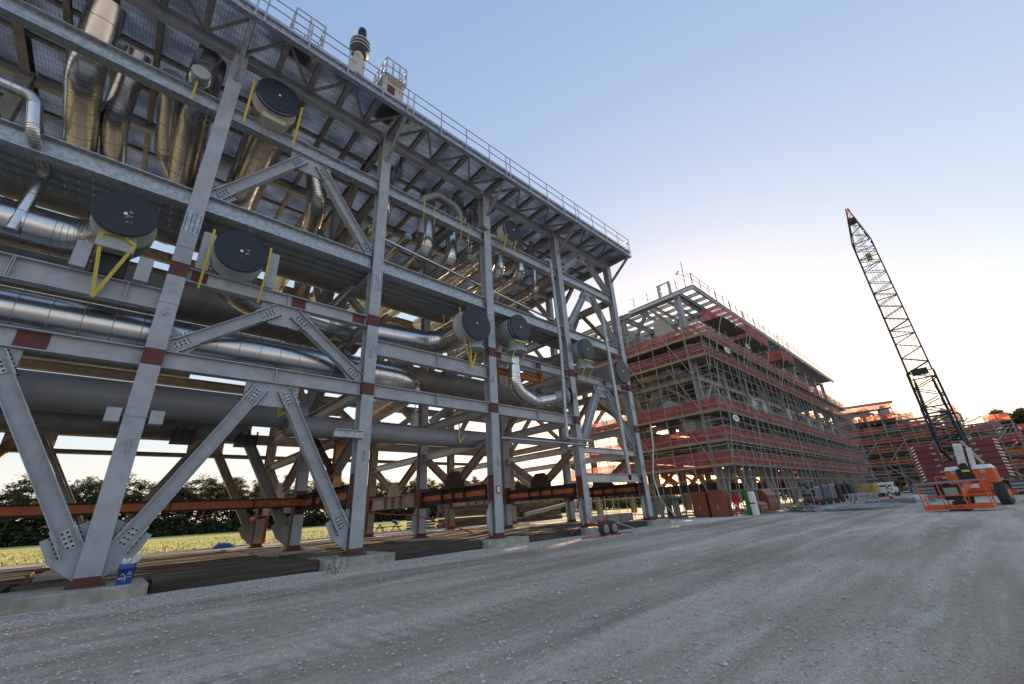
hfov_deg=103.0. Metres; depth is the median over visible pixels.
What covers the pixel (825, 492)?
welding generator
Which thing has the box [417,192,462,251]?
expansion loop pipe
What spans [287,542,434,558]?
timber mat
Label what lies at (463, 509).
timber mat
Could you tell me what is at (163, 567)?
timber mat
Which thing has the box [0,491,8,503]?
pine tree
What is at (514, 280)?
clad pipe
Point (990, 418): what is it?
distant scaffolding
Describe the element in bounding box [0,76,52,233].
offset clad pipe
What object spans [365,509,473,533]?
red cable
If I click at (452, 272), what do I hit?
slender rail pipe
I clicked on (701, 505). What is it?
tool cabinet
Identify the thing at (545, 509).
ramp board
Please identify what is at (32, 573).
timber mat
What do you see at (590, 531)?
concrete footing
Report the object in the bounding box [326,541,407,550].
timber mat
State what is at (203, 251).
stub post
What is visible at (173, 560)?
timber mat
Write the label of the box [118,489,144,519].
pine tree
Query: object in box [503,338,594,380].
capped tee pipe
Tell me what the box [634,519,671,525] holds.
concrete footing
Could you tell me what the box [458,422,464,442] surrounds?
strap
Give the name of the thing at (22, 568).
timber mat
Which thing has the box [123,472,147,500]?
pine tree
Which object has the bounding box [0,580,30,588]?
timber mat
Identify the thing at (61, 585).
timber mat
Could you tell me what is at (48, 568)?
timber mat
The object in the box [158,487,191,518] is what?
pine tree
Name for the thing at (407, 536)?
timber mat
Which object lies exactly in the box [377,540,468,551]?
timber mat
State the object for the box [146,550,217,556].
timber mat
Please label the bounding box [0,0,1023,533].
sky
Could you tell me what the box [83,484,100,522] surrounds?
pine tree
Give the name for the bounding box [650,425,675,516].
white hose
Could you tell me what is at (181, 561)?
timber mat
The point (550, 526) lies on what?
timber mat
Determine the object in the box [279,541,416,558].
timber mat
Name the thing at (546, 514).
timber mat
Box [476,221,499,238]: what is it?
capped pipe
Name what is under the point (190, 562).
timber mat
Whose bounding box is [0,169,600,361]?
cable tray
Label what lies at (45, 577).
concrete footing
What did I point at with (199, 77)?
blind flanged pipe
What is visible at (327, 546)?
timber mat
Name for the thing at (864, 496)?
pipe stand
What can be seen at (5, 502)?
pine tree
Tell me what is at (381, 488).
pine tree
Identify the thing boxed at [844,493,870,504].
pipe stand
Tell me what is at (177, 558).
timber mat
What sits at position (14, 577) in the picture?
timber mat
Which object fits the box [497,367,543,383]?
spreader beam
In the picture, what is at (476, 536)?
timber mat
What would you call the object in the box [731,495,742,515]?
fire extinguisher stand
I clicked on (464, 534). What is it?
timber mat
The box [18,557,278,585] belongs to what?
timber mat
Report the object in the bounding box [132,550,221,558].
timber mat
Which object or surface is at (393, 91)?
roof equipment skid
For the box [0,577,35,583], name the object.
timber mat
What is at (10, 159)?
cable tray
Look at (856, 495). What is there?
pipe stand
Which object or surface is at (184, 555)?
timber mat
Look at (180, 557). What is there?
timber mat
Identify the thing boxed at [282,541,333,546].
timber mat
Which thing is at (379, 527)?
picnic table
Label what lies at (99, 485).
pine tree
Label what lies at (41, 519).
pine tree
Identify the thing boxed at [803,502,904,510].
tube pile
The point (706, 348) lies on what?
scaffolding
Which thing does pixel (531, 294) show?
clad pipe
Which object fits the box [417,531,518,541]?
timber mat
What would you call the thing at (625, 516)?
concrete block
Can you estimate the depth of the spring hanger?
17.50 m
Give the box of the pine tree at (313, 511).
[304,486,319,516]
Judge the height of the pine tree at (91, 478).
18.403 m
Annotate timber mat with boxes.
[0,566,45,570]
[0,567,49,572]
[0,569,47,574]
[0,572,34,576]
[0,574,31,577]
[0,576,27,579]
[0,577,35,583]
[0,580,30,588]
[0,584,11,592]
[9,558,285,591]
[13,559,295,591]
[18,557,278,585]
[31,554,254,576]
[32,554,249,575]
[42,553,245,573]
[43,552,238,572]
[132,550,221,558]
[135,555,255,570]
[137,556,265,570]
[138,552,231,561]
[139,551,225,560]
[141,551,219,558]
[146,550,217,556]
[147,558,308,581]
[148,559,318,593]
[222,540,330,550]
[240,543,335,552]
[246,541,368,553]
[252,541,381,553]
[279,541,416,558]
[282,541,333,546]
[282,542,334,547]
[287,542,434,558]
[294,542,444,558]
[323,541,393,548]
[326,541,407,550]
[363,531,460,540]
[372,532,460,540]
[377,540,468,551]
[380,531,477,540]
[387,540,481,560]
[393,532,443,536]
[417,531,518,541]
[428,531,532,541]
[441,521,486,527]
[442,531,538,541]
[443,506,487,512]
[446,532,487,536]
[447,532,488,537]
[455,510,486,516]
[455,516,485,522]
[461,524,533,531]
[465,524,538,531]
[480,524,549,530]
[506,529,565,535]
[518,524,580,530]
[519,506,561,511]
[519,529,580,542]
[521,502,561,507]
[521,515,562,521]
[522,511,561,517]
[529,523,597,530]
[529,525,552,527]
[530,524,570,528]
[541,524,598,530]
[617,521,646,529]
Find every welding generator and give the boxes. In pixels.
[800,486,824,505]
[812,485,832,504]
[816,484,839,502]
[832,486,845,501]
[834,485,851,500]
[836,484,856,499]
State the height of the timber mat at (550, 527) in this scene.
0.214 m
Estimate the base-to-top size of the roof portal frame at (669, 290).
1.500 m
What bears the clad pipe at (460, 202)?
attached to the clad pipe at (448, 262)
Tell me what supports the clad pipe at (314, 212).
attached to the pipe rack module at (356, 136)
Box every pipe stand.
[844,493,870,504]
[848,492,876,502]
[852,493,879,503]
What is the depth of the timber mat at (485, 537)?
18.98 m
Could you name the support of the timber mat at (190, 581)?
on the ground
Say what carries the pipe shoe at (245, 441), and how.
attached to the drain header at (65, 422)
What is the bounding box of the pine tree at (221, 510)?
[218,484,228,521]
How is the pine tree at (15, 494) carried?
on the ground
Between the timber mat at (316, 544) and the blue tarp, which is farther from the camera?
the blue tarp
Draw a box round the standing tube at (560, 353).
[544,258,568,437]
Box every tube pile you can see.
[785,506,819,511]
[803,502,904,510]
[863,497,944,503]
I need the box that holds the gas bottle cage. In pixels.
[651,497,687,518]
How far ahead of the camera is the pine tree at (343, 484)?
158.83 m
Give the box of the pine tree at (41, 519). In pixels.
[20,498,47,529]
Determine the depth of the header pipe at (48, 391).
11.51 m
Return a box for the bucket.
[115,553,143,584]
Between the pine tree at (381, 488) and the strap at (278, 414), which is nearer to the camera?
the strap at (278, 414)
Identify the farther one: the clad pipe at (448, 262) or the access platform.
the clad pipe at (448, 262)
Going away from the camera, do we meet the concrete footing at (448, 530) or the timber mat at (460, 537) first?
the timber mat at (460, 537)
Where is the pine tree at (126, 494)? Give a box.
[95,477,136,501]
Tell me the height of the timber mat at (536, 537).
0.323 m
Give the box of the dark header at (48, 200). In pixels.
[0,173,450,323]
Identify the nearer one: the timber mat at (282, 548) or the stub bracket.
the stub bracket
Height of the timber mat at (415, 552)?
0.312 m
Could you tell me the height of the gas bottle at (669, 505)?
1.230 m
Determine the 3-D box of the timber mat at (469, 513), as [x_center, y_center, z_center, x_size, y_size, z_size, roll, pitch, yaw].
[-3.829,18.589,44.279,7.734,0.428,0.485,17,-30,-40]
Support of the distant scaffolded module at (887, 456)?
on the ground
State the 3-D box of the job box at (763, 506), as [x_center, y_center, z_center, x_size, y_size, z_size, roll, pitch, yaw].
[18.146,12.127,29.958,1.600,0.750,0.840,17,-30,-40]
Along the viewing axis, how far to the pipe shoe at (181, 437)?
13.19 m
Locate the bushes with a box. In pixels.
[485,493,743,515]
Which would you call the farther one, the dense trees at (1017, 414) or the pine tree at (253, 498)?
the pine tree at (253, 498)
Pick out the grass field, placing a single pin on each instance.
(37, 548)
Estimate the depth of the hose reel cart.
18.40 m
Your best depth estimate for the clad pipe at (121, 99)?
15.21 m
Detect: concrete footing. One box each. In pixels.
[0,577,148,616]
[32,567,118,581]
[225,546,281,552]
[255,548,325,556]
[306,551,394,571]
[363,536,390,539]
[391,536,446,541]
[430,529,469,532]
[469,536,528,548]
[484,527,529,531]
[552,521,580,524]
[566,527,599,534]
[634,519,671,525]
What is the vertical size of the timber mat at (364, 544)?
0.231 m
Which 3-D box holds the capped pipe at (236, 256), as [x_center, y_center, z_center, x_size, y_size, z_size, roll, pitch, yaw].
[-6.116,-0.794,16.628,10.922,2.866,3.456,17,-30,-40]
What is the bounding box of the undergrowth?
[0,495,677,547]
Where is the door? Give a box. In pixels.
[262,518,267,541]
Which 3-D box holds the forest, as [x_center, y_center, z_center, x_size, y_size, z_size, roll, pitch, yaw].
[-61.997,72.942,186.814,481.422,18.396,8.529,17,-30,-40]
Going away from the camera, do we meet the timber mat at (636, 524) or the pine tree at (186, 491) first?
the timber mat at (636, 524)
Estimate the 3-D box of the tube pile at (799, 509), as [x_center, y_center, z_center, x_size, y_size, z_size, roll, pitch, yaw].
[21.425,12.267,29.965,2.099,0.281,6.007,-15,-25,25]
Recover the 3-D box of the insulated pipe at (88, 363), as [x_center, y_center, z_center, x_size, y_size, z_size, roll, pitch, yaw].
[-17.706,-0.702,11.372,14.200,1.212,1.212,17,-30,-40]
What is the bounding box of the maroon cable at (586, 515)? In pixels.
[571,495,597,533]
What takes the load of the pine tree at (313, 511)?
on the ground
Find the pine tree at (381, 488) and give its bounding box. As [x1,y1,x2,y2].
[376,485,386,521]
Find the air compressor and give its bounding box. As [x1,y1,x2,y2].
[860,483,881,497]
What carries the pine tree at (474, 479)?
on the ground
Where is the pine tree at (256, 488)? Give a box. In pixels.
[246,480,259,514]
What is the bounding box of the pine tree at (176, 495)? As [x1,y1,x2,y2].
[164,485,186,518]
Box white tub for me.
[914,495,927,502]
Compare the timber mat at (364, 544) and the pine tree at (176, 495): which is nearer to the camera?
the timber mat at (364, 544)
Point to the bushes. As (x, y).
(622, 503)
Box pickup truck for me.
[877,482,900,495]
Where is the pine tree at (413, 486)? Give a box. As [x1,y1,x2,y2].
[406,483,415,507]
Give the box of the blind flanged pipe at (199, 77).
[188,65,210,99]
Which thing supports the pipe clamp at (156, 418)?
attached to the pipe rack module at (356, 136)
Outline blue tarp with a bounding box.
[212,543,235,548]
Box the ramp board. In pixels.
[523,499,577,515]
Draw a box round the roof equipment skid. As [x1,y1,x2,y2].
[381,75,412,107]
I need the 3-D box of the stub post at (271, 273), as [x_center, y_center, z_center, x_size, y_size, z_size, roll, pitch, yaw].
[-8.241,-2.381,13.947,0.280,1.330,0.300,17,-30,-40]
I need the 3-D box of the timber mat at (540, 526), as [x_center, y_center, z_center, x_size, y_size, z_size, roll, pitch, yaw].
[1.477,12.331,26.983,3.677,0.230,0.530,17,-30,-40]
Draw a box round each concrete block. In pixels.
[592,515,605,522]
[605,514,619,521]
[616,513,633,520]
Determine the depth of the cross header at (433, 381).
22.83 m
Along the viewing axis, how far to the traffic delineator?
44.11 m
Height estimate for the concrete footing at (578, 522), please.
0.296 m
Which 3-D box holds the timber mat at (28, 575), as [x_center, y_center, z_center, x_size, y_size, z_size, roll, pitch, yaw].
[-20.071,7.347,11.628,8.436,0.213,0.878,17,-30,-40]
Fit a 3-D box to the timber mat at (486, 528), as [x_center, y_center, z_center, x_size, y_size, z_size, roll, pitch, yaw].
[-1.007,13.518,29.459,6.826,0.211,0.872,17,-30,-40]
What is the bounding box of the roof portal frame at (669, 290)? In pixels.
[656,281,671,297]
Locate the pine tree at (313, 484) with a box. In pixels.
[307,480,316,513]
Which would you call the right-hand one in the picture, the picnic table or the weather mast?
the weather mast
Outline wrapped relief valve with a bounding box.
[349,27,370,75]
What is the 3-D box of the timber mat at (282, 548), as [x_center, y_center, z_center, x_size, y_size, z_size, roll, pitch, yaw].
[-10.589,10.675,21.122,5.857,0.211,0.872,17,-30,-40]
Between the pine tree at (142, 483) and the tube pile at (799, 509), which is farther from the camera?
the pine tree at (142, 483)
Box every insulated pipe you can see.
[0,285,419,422]
[22,352,189,378]
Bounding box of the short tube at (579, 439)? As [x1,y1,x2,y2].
[566,437,591,440]
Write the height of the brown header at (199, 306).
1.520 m
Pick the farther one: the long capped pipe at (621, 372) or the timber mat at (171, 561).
the long capped pipe at (621, 372)
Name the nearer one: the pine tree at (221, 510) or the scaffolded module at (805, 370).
the scaffolded module at (805, 370)
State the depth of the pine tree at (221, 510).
139.30 m
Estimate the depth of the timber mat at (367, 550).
15.79 m
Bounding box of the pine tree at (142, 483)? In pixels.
[128,479,155,501]
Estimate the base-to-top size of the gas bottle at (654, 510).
1.230 m
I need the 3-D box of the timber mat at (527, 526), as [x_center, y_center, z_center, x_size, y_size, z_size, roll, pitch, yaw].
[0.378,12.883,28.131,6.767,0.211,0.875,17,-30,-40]
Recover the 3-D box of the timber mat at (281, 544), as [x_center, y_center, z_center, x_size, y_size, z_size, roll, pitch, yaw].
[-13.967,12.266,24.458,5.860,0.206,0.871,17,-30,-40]
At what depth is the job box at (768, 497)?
31.71 m
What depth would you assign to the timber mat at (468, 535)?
21.80 m
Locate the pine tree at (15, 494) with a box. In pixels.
[0,472,38,545]
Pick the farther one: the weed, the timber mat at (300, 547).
the timber mat at (300, 547)
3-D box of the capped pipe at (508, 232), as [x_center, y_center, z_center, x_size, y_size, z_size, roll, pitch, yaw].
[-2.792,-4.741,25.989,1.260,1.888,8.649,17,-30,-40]
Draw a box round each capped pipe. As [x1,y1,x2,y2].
[0,191,158,296]
[197,229,490,368]
[225,78,302,209]
[447,220,520,285]
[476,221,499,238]
[507,355,572,407]
[541,360,629,396]
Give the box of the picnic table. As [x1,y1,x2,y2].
[374,523,400,531]
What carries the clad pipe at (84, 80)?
on the pipe rack module at (356, 136)
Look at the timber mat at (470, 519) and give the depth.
43.19 m
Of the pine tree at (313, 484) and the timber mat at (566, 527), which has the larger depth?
the pine tree at (313, 484)
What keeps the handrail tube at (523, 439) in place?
attached to the pipe rack module at (356, 136)
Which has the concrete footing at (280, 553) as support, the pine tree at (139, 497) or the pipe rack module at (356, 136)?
the pipe rack module at (356, 136)
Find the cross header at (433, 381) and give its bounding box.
[382,360,561,412]
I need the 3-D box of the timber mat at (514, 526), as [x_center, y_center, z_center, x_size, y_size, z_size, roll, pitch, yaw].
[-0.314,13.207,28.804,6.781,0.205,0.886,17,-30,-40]
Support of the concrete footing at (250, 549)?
on the ground
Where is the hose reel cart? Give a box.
[598,517,637,535]
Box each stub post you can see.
[68,240,93,270]
[132,256,153,284]
[194,231,216,271]
[264,253,279,289]
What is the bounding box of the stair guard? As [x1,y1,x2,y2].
[290,7,326,48]
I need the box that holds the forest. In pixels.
[0,482,626,539]
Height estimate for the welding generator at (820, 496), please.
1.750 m
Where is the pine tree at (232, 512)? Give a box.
[225,476,249,518]
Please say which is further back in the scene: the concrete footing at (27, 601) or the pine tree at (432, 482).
the pine tree at (432, 482)
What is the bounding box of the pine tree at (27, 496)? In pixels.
[0,486,37,525]
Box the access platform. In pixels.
[374,56,406,89]
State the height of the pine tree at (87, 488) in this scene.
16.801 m
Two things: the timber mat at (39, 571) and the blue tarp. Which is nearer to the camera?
the timber mat at (39, 571)
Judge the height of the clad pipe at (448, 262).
4.785 m
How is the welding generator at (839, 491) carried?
on the ground
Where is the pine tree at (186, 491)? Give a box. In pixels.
[165,481,194,535]
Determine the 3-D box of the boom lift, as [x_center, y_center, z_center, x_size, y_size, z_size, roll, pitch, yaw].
[25.503,7.346,23.021,10.385,3.738,2.571,12,-27,-33]
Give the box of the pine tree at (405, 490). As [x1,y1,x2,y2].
[402,484,410,511]
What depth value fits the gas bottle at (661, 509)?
31.34 m
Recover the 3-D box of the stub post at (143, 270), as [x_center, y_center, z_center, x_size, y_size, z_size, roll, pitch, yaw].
[-10.350,-1.982,11.443,0.300,0.730,0.300,17,-30,-40]
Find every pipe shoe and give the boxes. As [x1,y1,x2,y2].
[169,426,196,444]
[233,431,258,447]
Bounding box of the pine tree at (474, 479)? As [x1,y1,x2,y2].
[471,476,480,482]
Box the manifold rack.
[796,480,820,506]
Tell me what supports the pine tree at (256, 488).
on the ground
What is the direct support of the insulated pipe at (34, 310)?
attached to the pipe rack module at (356, 136)
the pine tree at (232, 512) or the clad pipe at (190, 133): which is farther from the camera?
the pine tree at (232, 512)
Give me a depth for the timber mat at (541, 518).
47.35 m
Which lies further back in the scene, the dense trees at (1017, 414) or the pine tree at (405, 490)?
the pine tree at (405, 490)
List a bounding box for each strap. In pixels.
[277,408,284,417]
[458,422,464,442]
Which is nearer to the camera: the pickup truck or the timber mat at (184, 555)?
the timber mat at (184, 555)
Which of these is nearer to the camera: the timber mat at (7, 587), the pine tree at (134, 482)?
the timber mat at (7, 587)
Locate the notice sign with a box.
[496,486,500,492]
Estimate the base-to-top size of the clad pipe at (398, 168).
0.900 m
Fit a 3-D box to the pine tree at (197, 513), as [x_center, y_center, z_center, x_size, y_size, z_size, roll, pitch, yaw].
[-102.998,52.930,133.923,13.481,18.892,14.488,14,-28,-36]
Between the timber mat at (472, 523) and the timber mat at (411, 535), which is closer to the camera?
the timber mat at (411, 535)
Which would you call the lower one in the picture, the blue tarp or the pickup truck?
the blue tarp
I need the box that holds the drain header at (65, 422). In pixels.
[0,407,241,441]
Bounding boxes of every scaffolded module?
[582,273,861,514]
[797,400,1023,498]
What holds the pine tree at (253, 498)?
on the ground
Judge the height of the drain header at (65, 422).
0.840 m
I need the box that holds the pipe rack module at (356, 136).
[0,0,655,589]
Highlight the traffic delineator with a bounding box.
[885,484,895,498]
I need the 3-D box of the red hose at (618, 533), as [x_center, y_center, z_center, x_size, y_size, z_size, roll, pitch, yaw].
[4.227,8.607,18.155,3.281,0.044,0.702,17,-30,-40]
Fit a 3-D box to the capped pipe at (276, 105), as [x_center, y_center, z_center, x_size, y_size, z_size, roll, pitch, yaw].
[-11.880,-7.081,18.209,1.730,3.302,9.248,17,-30,-40]
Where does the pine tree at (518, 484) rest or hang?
on the ground
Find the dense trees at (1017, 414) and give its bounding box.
[987,407,1023,478]
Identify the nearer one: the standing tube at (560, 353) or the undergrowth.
the standing tube at (560, 353)
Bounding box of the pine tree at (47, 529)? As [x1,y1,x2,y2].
[34,478,77,532]
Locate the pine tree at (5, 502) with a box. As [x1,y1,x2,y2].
[0,488,14,526]
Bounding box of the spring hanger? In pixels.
[410,367,419,426]
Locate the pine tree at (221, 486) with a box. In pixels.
[207,482,228,519]
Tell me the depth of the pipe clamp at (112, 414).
10.02 m
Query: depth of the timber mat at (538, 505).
47.85 m
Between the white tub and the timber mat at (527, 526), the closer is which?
the timber mat at (527, 526)
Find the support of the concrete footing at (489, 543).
on the ground
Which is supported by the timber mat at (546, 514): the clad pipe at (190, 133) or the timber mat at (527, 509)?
the timber mat at (527, 509)
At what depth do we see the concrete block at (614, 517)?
31.56 m
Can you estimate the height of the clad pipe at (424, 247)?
4.535 m
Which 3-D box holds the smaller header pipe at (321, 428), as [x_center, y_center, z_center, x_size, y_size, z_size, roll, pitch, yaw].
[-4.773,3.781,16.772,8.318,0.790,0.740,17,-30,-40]
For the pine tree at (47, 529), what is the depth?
106.44 m
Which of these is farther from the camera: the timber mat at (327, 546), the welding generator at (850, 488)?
the welding generator at (850, 488)
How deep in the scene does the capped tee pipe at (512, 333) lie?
20.89 m
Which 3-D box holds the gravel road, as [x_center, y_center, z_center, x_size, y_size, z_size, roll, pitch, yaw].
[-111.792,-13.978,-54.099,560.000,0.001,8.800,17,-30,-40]
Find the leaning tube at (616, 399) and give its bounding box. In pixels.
[600,312,631,479]
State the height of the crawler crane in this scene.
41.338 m
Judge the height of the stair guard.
1.784 m
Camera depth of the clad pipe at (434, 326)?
25.87 m
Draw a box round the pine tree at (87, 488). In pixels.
[71,479,97,502]
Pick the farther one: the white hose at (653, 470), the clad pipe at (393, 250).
the white hose at (653, 470)
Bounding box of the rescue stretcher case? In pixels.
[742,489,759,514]
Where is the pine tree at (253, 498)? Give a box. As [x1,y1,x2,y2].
[249,489,257,515]
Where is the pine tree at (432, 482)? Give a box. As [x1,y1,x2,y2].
[427,477,440,491]
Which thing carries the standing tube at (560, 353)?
attached to the pipe rack module at (356, 136)
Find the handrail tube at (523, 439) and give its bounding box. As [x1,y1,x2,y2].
[501,437,589,445]
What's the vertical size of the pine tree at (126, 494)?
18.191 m
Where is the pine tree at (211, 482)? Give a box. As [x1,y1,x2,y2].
[189,476,222,521]
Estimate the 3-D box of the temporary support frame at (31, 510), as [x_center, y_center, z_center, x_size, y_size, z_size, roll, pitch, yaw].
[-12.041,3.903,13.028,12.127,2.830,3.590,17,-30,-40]
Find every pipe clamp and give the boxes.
[103,407,121,422]
[147,410,165,425]
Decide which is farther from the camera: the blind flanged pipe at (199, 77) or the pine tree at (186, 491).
the pine tree at (186, 491)
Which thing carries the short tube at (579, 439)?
attached to the standing tube at (560, 353)
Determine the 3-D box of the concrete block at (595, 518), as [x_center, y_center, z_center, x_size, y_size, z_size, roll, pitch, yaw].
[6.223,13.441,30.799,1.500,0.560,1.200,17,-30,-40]
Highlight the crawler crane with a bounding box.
[845,208,1023,498]
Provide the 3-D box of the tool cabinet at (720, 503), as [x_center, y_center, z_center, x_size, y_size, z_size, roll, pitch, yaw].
[15.031,11.656,29.460,1.030,1.800,1.100,17,-30,-40]
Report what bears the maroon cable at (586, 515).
hanging from the pipe rack module at (356, 136)
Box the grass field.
[0,497,781,566]
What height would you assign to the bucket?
0.617 m
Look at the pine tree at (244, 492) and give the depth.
139.22 m
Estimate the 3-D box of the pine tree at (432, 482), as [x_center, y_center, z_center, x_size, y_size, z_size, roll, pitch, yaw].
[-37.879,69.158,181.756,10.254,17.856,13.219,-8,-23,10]
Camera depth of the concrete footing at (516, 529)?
24.22 m
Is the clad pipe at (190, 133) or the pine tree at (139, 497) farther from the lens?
the pine tree at (139, 497)
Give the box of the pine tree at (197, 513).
[180,473,222,523]
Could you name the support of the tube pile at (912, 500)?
on the ground
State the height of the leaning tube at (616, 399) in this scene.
10.703 m
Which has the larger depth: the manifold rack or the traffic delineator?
the traffic delineator
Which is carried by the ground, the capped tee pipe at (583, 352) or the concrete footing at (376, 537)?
the concrete footing at (376, 537)
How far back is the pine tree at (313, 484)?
159.34 m
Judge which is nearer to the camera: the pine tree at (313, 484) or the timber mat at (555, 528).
the timber mat at (555, 528)
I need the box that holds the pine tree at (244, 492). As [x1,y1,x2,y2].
[231,485,254,515]
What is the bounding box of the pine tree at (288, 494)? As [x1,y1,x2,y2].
[279,475,294,497]
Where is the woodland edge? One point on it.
(905, 485)
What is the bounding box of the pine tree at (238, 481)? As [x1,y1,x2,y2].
[220,477,246,520]
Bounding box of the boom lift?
[912,441,1018,511]
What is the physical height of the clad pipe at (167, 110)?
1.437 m
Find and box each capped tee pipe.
[453,315,529,375]
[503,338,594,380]
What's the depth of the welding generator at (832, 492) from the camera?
44.68 m
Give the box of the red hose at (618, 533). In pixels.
[581,532,632,538]
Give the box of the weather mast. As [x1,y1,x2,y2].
[675,262,691,286]
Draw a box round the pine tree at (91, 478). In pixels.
[70,475,103,502]
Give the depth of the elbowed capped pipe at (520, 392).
20.77 m
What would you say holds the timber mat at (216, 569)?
on the ground
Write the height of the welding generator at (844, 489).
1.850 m
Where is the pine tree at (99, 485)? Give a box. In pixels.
[85,480,102,501]
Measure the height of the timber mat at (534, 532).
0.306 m
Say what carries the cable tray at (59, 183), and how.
attached to the pipe rack module at (356, 136)
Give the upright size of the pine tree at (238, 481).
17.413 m
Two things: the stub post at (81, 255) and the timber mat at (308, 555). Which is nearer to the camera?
the stub post at (81, 255)
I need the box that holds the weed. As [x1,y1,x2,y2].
[327,548,351,573]
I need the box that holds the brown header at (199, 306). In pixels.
[0,244,359,354]
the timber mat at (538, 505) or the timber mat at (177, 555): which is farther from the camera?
the timber mat at (538, 505)
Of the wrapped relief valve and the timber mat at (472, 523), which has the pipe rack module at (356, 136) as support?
the wrapped relief valve
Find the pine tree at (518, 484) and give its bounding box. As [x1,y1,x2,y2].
[515,481,522,489]
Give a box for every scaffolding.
[560,291,875,519]
[789,401,1023,498]
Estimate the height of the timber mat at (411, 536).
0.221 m
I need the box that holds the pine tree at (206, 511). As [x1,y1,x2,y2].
[195,486,215,519]
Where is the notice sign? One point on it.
(498, 489)
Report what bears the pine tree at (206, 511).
on the ground
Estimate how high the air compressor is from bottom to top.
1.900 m
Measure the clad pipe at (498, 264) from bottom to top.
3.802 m
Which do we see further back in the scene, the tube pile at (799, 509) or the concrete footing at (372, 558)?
the tube pile at (799, 509)
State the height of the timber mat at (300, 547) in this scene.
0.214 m
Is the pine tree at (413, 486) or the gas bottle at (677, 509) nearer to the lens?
the gas bottle at (677, 509)
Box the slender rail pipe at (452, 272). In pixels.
[385,238,555,320]
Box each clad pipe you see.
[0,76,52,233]
[62,0,127,152]
[99,45,150,163]
[154,68,183,179]
[160,47,226,244]
[272,173,326,291]
[309,166,393,300]
[345,187,434,312]
[346,233,411,304]
[380,193,456,316]
[387,207,479,316]
[394,159,402,177]
[413,231,504,327]
[416,252,480,330]
[434,236,524,330]
[457,197,463,233]
[507,241,537,307]
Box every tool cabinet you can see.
[690,492,712,517]
[707,489,732,516]
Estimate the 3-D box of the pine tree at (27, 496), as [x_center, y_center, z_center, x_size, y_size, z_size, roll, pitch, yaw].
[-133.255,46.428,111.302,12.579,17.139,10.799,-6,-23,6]
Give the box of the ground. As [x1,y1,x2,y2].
[0,486,1023,683]
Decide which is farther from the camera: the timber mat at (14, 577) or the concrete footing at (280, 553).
the concrete footing at (280, 553)
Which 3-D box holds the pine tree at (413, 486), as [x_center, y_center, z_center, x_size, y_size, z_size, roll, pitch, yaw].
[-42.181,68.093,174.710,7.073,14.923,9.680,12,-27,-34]
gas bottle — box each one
[652,502,656,517]
[659,502,664,518]
[667,501,673,518]
[674,501,679,518]
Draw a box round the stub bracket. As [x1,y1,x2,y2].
[332,428,364,438]
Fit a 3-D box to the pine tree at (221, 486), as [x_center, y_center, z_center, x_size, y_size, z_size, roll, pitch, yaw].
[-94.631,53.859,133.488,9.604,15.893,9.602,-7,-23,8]
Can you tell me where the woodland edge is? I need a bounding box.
[714,471,1017,496]
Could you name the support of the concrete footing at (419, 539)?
on the ground
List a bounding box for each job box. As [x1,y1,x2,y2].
[749,489,779,510]
[757,501,768,512]
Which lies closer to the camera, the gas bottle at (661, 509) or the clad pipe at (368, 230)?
the clad pipe at (368, 230)
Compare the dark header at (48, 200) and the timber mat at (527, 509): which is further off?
the timber mat at (527, 509)
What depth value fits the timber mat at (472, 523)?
42.96 m
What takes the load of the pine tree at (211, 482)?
on the ground
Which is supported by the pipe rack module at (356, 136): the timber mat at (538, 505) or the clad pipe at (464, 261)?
the clad pipe at (464, 261)
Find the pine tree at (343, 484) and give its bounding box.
[341,478,347,509]
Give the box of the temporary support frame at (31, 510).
[0,428,344,518]
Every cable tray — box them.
[0,147,612,356]
[0,152,607,358]
[0,160,605,359]
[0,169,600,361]
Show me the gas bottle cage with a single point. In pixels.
(673, 509)
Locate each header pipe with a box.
[0,369,308,428]
[282,416,480,447]
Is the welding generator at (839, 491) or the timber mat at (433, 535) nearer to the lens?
the timber mat at (433, 535)
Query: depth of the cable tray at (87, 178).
14.15 m

